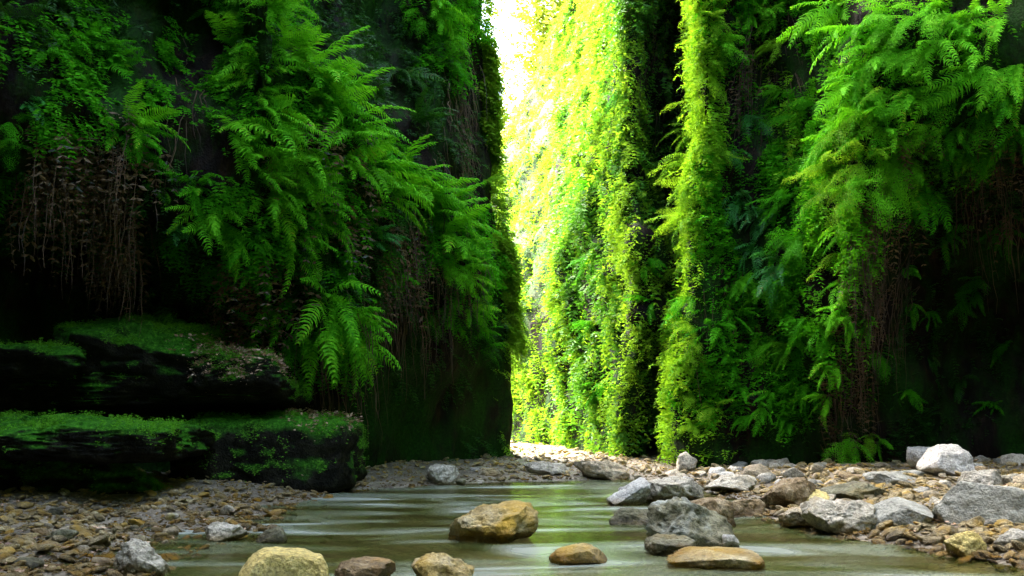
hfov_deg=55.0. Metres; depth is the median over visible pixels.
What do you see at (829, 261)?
fern
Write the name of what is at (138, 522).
stone
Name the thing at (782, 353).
fern
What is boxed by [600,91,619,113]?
fern
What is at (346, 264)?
fern
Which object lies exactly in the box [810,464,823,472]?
stone
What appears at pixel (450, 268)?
fern
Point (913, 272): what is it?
fern
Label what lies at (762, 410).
fern
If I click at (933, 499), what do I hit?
stone
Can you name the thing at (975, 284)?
fern
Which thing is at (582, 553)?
boulder
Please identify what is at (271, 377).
mossy ledge
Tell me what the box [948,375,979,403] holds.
fern
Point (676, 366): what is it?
fern
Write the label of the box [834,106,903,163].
fern
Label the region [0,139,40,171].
fern
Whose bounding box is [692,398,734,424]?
fern
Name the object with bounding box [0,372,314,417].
mossy ledge
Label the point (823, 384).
dead fronds
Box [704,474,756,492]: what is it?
boulder
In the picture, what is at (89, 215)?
fern
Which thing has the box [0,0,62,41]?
fern
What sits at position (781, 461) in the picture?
stone
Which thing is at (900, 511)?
boulder
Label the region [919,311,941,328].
fern
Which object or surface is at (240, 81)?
fern
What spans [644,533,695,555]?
boulder
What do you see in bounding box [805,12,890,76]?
fern
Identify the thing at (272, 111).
fern
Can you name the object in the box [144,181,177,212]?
fern
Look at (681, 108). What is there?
fern
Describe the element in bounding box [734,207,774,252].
fern
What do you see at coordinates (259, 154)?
fern
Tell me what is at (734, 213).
fern
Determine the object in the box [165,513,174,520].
stone
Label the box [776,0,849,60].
fern
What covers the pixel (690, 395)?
fern
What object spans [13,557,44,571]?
stone
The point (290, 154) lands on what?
fern
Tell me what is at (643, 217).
creeper foliage
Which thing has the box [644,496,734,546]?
boulder
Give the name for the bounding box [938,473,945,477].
stone
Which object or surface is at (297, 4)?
fern
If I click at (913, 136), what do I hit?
fern
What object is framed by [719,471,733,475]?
stone
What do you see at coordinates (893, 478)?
boulder
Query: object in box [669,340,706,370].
fern
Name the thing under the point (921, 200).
fern
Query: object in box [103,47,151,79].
fern
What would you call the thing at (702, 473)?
stone
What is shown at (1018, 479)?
stone
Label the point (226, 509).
stone
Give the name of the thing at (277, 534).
boulder
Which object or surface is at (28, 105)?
fern
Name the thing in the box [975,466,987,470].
stone
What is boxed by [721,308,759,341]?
fern
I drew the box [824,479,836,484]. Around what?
stone
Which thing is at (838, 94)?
fern
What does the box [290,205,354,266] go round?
fern
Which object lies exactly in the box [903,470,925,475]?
stone
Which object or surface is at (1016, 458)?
stone
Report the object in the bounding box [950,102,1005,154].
fern
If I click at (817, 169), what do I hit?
fern
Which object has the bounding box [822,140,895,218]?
fern
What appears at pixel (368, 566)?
boulder
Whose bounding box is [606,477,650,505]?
boulder
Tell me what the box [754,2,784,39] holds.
fern
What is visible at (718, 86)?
fern
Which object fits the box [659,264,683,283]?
fern
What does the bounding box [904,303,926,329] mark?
fern
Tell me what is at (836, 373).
fern
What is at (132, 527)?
stone
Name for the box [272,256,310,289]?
fern
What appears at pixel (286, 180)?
fern
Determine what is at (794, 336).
fern
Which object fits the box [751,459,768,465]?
stone
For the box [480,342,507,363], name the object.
fern
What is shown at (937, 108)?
fern
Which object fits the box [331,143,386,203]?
fern
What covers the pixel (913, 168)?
fern
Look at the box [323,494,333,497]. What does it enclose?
stone
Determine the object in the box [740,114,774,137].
fern
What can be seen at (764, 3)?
fern
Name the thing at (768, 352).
fern
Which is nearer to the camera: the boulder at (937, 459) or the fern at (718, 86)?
the boulder at (937, 459)
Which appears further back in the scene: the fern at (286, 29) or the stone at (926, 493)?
the fern at (286, 29)
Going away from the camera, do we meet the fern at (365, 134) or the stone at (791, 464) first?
the fern at (365, 134)
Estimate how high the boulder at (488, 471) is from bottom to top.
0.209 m
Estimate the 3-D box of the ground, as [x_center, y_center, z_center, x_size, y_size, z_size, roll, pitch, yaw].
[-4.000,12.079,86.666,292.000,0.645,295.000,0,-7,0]
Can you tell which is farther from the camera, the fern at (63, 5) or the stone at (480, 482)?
the stone at (480, 482)
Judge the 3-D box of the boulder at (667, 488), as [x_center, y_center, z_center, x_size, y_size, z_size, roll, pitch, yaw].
[1.486,1.944,9.333,0.583,0.322,0.634,-5,-9,34]
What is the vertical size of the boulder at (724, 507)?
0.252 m
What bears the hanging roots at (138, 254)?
hanging from the canyon wall at (35, 306)
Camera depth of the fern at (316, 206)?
10.30 m
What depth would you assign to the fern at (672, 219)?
13.60 m
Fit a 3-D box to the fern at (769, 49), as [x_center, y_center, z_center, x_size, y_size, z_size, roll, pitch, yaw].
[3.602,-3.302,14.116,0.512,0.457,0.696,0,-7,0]
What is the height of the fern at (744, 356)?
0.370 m
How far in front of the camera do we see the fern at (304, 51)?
10.33 m
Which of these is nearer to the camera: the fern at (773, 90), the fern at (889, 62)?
the fern at (889, 62)
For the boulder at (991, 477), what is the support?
on the ground
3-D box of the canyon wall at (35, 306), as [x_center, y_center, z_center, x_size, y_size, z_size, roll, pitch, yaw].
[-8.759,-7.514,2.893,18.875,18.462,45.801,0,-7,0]
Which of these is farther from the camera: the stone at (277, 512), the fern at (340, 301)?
the fern at (340, 301)
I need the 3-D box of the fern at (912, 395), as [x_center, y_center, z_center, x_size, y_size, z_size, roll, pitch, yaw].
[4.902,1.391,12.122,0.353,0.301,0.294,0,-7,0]
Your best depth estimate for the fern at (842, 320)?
11.53 m
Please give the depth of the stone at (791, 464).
12.12 m
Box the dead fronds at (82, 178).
[2,105,445,407]
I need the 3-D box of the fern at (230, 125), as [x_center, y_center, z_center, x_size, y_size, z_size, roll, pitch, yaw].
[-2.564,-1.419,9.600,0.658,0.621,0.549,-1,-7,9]
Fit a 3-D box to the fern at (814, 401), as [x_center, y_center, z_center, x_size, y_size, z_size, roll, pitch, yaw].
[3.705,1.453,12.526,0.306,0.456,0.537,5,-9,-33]
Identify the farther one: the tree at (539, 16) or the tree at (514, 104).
the tree at (514, 104)
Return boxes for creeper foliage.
[0,0,521,410]
[0,0,521,461]
[474,0,531,456]
[492,0,607,448]
[501,5,565,144]
[538,0,684,455]
[611,0,690,455]
[648,0,805,466]
[661,0,858,446]
[723,80,1023,460]
[787,0,1023,417]
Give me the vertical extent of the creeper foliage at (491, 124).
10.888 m
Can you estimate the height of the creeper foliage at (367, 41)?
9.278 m
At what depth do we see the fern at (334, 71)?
10.50 m
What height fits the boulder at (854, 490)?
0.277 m
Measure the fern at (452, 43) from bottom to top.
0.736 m
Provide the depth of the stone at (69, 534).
5.98 m
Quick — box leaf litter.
[166,329,364,475]
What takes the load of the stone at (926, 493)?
on the ground
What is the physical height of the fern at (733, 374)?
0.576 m
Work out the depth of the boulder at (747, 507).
7.92 m
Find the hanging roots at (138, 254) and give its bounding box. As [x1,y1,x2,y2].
[9,15,497,441]
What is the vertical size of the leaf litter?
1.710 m
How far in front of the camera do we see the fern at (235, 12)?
10.69 m
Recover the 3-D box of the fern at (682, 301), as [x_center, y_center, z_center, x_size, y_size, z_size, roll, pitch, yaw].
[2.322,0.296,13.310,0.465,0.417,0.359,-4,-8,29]
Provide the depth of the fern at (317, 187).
10.17 m
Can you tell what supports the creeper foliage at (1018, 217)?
attached to the canyon wall at (1005, 436)
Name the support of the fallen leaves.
on the ground
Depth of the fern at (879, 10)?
11.05 m
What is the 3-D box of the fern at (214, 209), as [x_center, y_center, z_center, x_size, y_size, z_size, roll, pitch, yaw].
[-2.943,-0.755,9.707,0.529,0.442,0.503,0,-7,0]
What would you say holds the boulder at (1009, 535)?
on the ground
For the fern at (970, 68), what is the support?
attached to the canyon wall at (1005, 436)
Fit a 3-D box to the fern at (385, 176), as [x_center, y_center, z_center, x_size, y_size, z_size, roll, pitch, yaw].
[-1.346,-1.213,11.148,0.779,0.688,1.038,-4,-8,29]
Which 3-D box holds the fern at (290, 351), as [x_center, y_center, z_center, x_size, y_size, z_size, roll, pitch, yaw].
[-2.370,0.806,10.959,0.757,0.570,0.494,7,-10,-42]
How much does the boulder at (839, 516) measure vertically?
0.291 m
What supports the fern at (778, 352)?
attached to the canyon wall at (1005, 436)
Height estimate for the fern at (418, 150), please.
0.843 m
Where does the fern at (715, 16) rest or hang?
attached to the canyon wall at (1005, 436)
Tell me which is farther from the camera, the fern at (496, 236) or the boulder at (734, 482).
the fern at (496, 236)
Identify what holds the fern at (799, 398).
attached to the canyon wall at (1005, 436)
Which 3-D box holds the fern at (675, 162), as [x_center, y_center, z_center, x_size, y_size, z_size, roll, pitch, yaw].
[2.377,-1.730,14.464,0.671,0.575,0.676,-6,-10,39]
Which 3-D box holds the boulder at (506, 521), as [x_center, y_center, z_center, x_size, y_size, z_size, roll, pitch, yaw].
[-0.130,1.568,6.503,0.613,0.313,0.586,0,-7,0]
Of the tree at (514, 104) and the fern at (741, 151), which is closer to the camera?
the fern at (741, 151)
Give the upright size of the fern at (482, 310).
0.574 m
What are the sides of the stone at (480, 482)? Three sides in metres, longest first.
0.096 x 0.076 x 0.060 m
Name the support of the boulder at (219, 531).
in the water
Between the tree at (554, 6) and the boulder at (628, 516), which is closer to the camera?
the boulder at (628, 516)
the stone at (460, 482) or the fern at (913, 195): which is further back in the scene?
the fern at (913, 195)
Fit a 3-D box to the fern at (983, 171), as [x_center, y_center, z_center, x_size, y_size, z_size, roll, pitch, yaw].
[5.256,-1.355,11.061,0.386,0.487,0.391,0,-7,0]
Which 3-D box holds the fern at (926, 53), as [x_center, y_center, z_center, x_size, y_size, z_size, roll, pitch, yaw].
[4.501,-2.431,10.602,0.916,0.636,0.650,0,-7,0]
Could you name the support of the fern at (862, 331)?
attached to the canyon wall at (1005, 436)
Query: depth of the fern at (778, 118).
13.74 m
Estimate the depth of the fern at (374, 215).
11.01 m
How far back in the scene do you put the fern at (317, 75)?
10.69 m
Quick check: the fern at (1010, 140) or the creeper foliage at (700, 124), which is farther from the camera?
the creeper foliage at (700, 124)
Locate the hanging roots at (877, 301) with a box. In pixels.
[619,0,1023,462]
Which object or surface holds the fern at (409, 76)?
attached to the canyon wall at (35, 306)
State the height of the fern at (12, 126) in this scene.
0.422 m
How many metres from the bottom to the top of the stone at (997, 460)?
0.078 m
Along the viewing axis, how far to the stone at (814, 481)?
9.53 m
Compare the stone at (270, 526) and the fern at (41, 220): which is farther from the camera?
the fern at (41, 220)
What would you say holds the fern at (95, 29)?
attached to the canyon wall at (35, 306)
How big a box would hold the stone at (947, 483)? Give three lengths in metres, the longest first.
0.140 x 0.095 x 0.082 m
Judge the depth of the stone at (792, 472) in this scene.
10.61 m
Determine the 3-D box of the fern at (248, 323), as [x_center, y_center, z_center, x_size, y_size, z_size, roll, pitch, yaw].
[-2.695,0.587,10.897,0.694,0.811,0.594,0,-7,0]
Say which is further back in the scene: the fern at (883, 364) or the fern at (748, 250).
the fern at (748, 250)
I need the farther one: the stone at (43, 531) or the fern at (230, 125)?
the fern at (230, 125)
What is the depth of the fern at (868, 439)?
12.05 m
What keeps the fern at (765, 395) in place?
attached to the canyon wall at (1005, 436)
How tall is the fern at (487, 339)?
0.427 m
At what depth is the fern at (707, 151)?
13.30 m
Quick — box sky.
[480,0,557,126]
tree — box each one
[488,0,564,90]
[497,29,529,134]
[547,1,566,22]
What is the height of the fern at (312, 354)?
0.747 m
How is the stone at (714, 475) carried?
on the ground
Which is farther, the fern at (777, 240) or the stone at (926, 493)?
the fern at (777, 240)
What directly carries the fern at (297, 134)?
attached to the canyon wall at (35, 306)
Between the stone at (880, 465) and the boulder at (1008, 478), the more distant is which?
the stone at (880, 465)
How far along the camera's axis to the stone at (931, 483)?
9.08 m
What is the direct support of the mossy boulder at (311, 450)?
on the ground
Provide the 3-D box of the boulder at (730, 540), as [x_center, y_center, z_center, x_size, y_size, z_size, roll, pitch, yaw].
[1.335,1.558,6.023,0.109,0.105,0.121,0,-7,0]
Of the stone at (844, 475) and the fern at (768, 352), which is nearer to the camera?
the stone at (844, 475)
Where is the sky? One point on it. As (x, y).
(509, 7)
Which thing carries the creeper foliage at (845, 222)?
attached to the canyon wall at (1005, 436)
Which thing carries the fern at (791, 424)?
attached to the canyon wall at (1005, 436)
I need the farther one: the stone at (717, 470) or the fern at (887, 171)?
the stone at (717, 470)
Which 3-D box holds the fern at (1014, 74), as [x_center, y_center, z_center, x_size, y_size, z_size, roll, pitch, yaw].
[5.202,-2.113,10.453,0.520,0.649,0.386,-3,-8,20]
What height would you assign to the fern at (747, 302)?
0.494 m
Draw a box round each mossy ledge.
[0,343,86,387]
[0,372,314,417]
[0,413,215,464]
[185,351,286,392]
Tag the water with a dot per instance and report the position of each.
(636, 558)
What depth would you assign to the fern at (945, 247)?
12.11 m
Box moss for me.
[0,311,368,494]
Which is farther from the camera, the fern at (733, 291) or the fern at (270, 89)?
the fern at (733, 291)
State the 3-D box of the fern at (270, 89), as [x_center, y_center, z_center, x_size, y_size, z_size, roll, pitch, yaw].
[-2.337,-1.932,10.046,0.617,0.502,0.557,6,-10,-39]
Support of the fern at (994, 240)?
attached to the canyon wall at (1005, 436)
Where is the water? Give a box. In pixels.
[41,480,1023,575]
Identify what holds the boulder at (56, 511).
on the ground
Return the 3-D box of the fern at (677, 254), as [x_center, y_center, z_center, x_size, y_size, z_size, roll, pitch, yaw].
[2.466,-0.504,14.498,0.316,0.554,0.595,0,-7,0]
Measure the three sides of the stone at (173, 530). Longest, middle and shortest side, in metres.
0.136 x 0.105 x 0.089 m
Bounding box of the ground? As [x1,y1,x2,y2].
[0,443,1023,575]
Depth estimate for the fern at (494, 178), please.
14.54 m
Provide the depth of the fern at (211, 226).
9.63 m
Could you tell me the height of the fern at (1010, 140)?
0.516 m
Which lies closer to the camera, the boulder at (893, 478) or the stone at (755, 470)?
the boulder at (893, 478)
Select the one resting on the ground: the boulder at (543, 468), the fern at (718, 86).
the boulder at (543, 468)
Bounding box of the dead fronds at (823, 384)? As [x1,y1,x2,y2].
[716,9,1023,463]
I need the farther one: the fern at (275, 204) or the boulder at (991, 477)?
the fern at (275, 204)
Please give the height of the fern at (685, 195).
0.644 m
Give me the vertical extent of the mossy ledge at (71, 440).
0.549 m
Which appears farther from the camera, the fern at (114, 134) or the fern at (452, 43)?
the fern at (452, 43)
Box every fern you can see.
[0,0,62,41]
[0,113,49,150]
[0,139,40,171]
[20,96,66,124]
[24,197,75,244]
[29,19,80,65]
[52,0,98,26]
[62,201,109,238]
[75,16,146,75]
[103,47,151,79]
[104,116,162,170]
[121,80,190,151]
[125,114,187,163]
[125,137,179,185]
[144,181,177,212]
[153,172,224,214]
[163,220,196,247]
[164,204,260,254]
[182,217,273,282]
[184,192,240,231]
[187,0,231,29]
[205,10,252,62]
[210,115,288,173]
[211,43,309,90]
[213,0,239,21]
[214,42,298,80]
[215,0,243,27]
[226,0,303,27]
[226,225,293,271]
[232,302,295,358]
[233,130,293,192]
[238,262,272,301]
[247,0,316,69]
[247,190,307,247]
[250,303,311,350]
[256,83,311,114]
[257,153,325,218]
[259,92,314,157]
[263,0,334,35]
[264,120,321,188]
[271,113,329,163]
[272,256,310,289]
[274,129,345,188]
[279,232,336,298]
[280,336,337,384]
[284,165,357,230]
[288,20,364,97]
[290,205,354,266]
[292,166,344,221]
[294,275,380,356]
[299,329,376,394]
[300,25,371,89]
[304,67,395,159]
[310,55,390,127]
[311,17,344,46]
[315,306,396,386]
[317,105,415,162]
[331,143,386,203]
[332,332,400,393]
[333,255,366,300]
[350,205,407,242]
[365,138,441,216]
[370,224,409,262]
[374,83,396,112]
[377,61,444,98]
[387,265,419,298]
[390,176,433,236]
[398,134,457,208]
[401,0,465,38]
[410,87,458,122]
[414,164,479,237]
[424,180,501,247]
[430,0,472,40]
[437,49,473,88]
[440,7,481,61]
[440,203,497,267]
[440,237,497,289]
[441,256,487,298]
[460,258,499,291]
[465,295,500,338]
[473,326,503,350]
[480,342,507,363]
[482,173,511,191]
[489,229,508,253]
[562,178,591,197]
[564,257,593,287]
[568,320,591,341]
[582,382,609,408]
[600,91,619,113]
[603,18,624,39]
[622,294,655,324]
[632,258,667,286]
[643,207,693,241]
[647,151,686,185]
[656,123,692,160]
[659,99,697,126]
[659,176,698,219]
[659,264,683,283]
[663,358,694,380]
[666,295,696,320]
[668,320,698,345]
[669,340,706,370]
[671,237,683,265]
[673,381,697,420]
[674,421,701,440]
[686,32,749,70]
[686,318,736,350]
[687,9,731,44]
[687,142,748,175]
[692,68,726,103]
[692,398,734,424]
[705,343,743,384]
[719,190,757,233]
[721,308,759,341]
[722,144,750,176]
[728,343,756,369]
[729,271,759,313]
[729,368,749,402]
[731,415,753,435]
[733,242,763,279]
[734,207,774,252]
[735,276,760,304]
[736,3,775,47]
[738,291,782,323]
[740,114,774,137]
[742,250,786,310]
[745,186,794,225]
[748,338,775,365]
[748,401,772,435]
[749,390,777,414]
[751,39,781,65]
[752,0,770,42]
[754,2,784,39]
[756,341,787,364]
[757,340,790,365]
[758,84,792,108]
[759,111,797,137]
[763,231,793,268]
[764,228,807,274]
[767,342,794,374]
[770,327,790,345]
[775,414,793,440]
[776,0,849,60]
[777,381,808,412]
[781,98,816,118]
[782,150,847,218]
[783,317,811,358]
[783,389,821,419]
[792,323,832,358]
[798,106,862,175]
[800,178,859,232]
[802,393,831,431]
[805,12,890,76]
[806,253,844,282]
[809,362,840,391]
[810,86,889,158]
[812,223,856,257]
[813,64,875,131]
[815,303,852,337]
[816,280,849,309]
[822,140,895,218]
[823,438,874,463]
[825,317,856,351]
[827,44,882,126]
[828,176,899,231]
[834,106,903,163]
[836,0,913,51]
[841,432,881,462]
[845,159,920,219]
[845,316,874,349]
[850,87,908,137]
[857,435,893,461]
[859,46,933,94]
[859,71,931,134]
[861,0,946,64]
[866,97,915,156]
[866,351,893,384]
[882,37,978,86]
[882,121,944,170]
[882,172,923,221]
[886,151,928,197]
[893,0,982,51]
[894,389,927,412]
[896,265,921,279]
[897,181,952,235]
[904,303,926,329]
[909,124,976,165]
[910,71,986,145]
[912,55,1004,111]
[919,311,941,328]
[928,223,974,267]
[934,0,985,57]
[938,149,974,187]
[947,0,1011,59]
[947,295,976,330]
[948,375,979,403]
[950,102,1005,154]
[954,276,990,298]
[954,290,985,316]
[957,148,995,185]
[958,86,1023,128]
[972,400,1003,415]
[975,64,1023,118]
[976,227,1023,262]
[987,123,1023,168]
[990,340,1011,367]
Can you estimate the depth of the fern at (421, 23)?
13.38 m
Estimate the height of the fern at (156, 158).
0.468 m
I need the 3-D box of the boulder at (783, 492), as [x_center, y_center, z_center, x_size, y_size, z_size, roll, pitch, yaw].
[2.362,1.748,8.267,0.537,0.323,0.593,0,-7,0]
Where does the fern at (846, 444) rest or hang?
attached to the canyon wall at (1005, 436)
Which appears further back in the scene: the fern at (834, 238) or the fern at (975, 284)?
the fern at (975, 284)
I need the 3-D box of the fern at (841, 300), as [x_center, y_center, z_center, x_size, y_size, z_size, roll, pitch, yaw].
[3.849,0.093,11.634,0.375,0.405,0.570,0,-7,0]
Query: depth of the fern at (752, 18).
14.01 m
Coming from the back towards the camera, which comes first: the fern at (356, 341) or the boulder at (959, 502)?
the fern at (356, 341)
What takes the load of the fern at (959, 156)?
attached to the canyon wall at (1005, 436)
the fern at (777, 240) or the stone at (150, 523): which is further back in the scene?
the fern at (777, 240)
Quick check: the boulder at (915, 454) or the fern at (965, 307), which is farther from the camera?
the fern at (965, 307)
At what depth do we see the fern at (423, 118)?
12.66 m
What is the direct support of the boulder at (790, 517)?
on the ground
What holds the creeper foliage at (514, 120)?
attached to the far canyon wall
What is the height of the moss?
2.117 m
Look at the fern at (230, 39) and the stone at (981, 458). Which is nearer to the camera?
the fern at (230, 39)
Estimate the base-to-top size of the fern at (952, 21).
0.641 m
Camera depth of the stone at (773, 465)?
12.28 m
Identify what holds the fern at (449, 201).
attached to the canyon wall at (35, 306)
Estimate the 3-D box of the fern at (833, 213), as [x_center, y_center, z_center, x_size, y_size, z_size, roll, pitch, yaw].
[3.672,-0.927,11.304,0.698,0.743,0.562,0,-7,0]
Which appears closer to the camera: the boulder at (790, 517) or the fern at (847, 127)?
the boulder at (790, 517)
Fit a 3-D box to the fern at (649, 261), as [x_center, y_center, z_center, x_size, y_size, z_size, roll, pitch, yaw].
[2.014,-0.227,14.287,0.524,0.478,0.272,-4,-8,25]
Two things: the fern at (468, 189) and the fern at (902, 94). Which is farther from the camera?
the fern at (468, 189)
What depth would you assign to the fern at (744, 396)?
13.01 m
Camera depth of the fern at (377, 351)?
11.16 m
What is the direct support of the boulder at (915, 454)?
on the ground
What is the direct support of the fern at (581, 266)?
attached to the canyon wall at (1005, 436)
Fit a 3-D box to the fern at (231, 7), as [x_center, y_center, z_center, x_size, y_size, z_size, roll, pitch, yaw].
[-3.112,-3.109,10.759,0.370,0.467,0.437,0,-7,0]
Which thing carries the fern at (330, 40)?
attached to the canyon wall at (35, 306)
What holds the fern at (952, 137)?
attached to the canyon wall at (1005, 436)
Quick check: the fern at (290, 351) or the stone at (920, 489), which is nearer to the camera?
the stone at (920, 489)
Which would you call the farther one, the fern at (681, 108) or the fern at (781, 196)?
the fern at (681, 108)
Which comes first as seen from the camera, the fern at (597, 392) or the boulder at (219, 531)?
the boulder at (219, 531)
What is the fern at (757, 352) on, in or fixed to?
attached to the canyon wall at (1005, 436)
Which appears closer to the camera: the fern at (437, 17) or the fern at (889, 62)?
the fern at (889, 62)
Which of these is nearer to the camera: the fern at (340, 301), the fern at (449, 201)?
the fern at (340, 301)
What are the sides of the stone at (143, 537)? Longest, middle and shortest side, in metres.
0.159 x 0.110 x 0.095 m
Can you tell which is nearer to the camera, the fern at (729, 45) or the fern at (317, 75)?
the fern at (317, 75)
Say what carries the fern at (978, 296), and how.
attached to the canyon wall at (1005, 436)
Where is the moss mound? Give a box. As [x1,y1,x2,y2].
[52,316,226,398]
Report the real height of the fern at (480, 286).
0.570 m
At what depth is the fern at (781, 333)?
13.00 m
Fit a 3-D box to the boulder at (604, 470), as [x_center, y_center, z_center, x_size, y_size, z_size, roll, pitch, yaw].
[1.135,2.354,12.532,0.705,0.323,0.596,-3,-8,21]
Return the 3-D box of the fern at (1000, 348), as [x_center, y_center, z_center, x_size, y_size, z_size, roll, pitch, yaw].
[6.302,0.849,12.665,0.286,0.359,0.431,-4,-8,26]
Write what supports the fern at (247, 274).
attached to the canyon wall at (35, 306)
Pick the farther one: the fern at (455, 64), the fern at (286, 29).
the fern at (455, 64)
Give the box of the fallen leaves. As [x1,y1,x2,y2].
[0,449,1016,571]
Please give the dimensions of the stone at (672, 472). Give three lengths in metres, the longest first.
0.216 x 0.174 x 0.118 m
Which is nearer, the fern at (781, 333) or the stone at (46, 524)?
the stone at (46, 524)
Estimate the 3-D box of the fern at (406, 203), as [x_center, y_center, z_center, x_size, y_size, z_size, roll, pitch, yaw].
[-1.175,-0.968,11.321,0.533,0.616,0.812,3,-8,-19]
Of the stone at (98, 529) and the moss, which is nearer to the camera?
the stone at (98, 529)
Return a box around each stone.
[0,529,13,534]
[0,546,15,554]
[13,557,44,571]
[24,533,39,538]
[30,528,49,535]
[34,519,52,527]
[51,529,78,541]
[77,545,89,550]
[91,557,113,565]
[94,525,106,532]
[127,535,147,542]
[128,519,144,525]
[129,525,140,531]
[144,520,157,526]
[154,532,172,538]
[162,526,178,535]
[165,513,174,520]
[220,505,235,514]
[264,509,281,516]
[266,524,277,528]
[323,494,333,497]
[455,479,465,485]
[477,480,483,484]
[634,474,642,479]
[665,469,678,474]
[676,472,686,476]
[691,471,707,476]
[708,467,725,474]
[710,473,718,478]
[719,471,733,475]
[728,466,742,471]
[729,461,747,466]
[743,464,769,476]
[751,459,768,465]
[756,472,775,483]
[769,462,781,467]
[771,458,789,464]
[780,467,804,477]
[784,463,796,466]
[808,479,816,484]
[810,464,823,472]
[814,462,826,467]
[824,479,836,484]
[828,494,836,500]
[838,472,862,479]
[846,467,860,473]
[875,462,888,467]
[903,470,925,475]
[913,487,930,492]
[923,490,939,497]
[926,480,938,485]
[929,496,938,503]
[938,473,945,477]
[938,480,951,486]
[973,455,989,461]
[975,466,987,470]
[983,519,999,527]
[993,458,999,463]
[1000,453,1023,466]
[1013,474,1023,484]
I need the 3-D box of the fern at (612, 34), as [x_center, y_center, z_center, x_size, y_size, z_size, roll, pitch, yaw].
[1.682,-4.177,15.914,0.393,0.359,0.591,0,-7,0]
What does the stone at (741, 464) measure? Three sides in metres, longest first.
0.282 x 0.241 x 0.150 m
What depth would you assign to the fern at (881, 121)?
10.93 m
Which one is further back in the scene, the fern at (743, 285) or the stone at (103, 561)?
the fern at (743, 285)
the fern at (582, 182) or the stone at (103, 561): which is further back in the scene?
the fern at (582, 182)
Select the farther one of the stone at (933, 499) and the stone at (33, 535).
the stone at (933, 499)
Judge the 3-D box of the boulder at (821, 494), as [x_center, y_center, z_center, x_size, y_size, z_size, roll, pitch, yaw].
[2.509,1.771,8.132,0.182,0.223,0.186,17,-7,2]
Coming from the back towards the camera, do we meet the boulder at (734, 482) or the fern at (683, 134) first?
the fern at (683, 134)
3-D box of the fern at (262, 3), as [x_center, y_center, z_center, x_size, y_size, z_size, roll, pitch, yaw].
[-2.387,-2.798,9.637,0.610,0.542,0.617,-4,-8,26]
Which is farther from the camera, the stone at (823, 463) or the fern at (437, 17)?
the fern at (437, 17)
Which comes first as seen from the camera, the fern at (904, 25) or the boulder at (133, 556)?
the boulder at (133, 556)
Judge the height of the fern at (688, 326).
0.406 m
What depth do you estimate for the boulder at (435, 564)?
4.43 m
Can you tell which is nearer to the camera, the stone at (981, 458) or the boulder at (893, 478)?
the boulder at (893, 478)
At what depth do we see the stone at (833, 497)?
8.37 m
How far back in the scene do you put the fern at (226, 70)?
9.92 m
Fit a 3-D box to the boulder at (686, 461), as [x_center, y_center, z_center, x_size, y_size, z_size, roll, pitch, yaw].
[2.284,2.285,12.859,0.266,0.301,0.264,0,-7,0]
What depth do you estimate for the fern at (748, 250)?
13.50 m
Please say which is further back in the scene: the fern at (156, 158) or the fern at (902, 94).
the fern at (902, 94)
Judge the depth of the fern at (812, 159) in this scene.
11.45 m
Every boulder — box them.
[48,507,63,514]
[113,538,169,575]
[168,413,366,492]
[204,522,247,541]
[238,546,328,575]
[256,526,286,543]
[334,556,395,575]
[411,552,474,575]
[426,464,458,484]
[448,500,538,550]
[470,467,502,476]
[523,461,568,475]
[549,543,606,564]
[574,460,629,479]
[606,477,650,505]
[609,508,648,524]
[641,476,703,505]
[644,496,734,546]
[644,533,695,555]
[666,546,764,569]
[676,451,697,470]
[691,497,735,525]
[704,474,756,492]
[722,534,739,546]
[732,499,765,517]
[760,477,818,509]
[778,506,812,528]
[800,496,877,534]
[806,489,829,500]
[819,481,888,500]
[862,471,915,485]
[874,497,933,527]
[906,446,930,469]
[916,444,974,476]
[932,481,1023,525]
[943,531,986,558]
[957,469,1002,484]
[993,528,1023,545]
[1001,473,1021,483]
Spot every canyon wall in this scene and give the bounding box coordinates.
[0,0,512,471]
[493,0,1023,467]
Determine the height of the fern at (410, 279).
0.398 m
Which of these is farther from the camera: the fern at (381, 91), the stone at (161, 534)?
the fern at (381, 91)
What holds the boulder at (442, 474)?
on the ground
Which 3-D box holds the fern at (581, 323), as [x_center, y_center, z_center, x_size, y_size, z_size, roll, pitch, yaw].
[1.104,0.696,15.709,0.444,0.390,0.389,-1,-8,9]
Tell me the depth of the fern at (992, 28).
10.53 m
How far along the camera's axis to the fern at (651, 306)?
14.18 m
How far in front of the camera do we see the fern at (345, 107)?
10.52 m
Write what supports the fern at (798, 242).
attached to the canyon wall at (1005, 436)
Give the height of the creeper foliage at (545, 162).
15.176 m
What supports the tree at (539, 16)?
on the far canyon wall
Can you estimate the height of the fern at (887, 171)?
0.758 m
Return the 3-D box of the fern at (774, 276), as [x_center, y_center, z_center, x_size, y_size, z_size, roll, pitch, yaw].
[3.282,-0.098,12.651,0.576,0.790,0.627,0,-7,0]
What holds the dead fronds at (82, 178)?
attached to the canyon wall at (35, 306)
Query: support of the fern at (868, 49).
attached to the canyon wall at (1005, 436)
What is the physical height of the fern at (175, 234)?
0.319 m
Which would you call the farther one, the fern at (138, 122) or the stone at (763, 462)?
the stone at (763, 462)
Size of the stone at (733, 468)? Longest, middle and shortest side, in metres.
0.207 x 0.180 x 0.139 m
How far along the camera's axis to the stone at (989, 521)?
6.37 m
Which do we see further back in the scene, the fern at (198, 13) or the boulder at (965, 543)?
the fern at (198, 13)
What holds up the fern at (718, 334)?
attached to the canyon wall at (1005, 436)
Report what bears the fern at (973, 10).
attached to the canyon wall at (1005, 436)
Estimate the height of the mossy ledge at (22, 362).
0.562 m
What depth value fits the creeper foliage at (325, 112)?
10.36 m

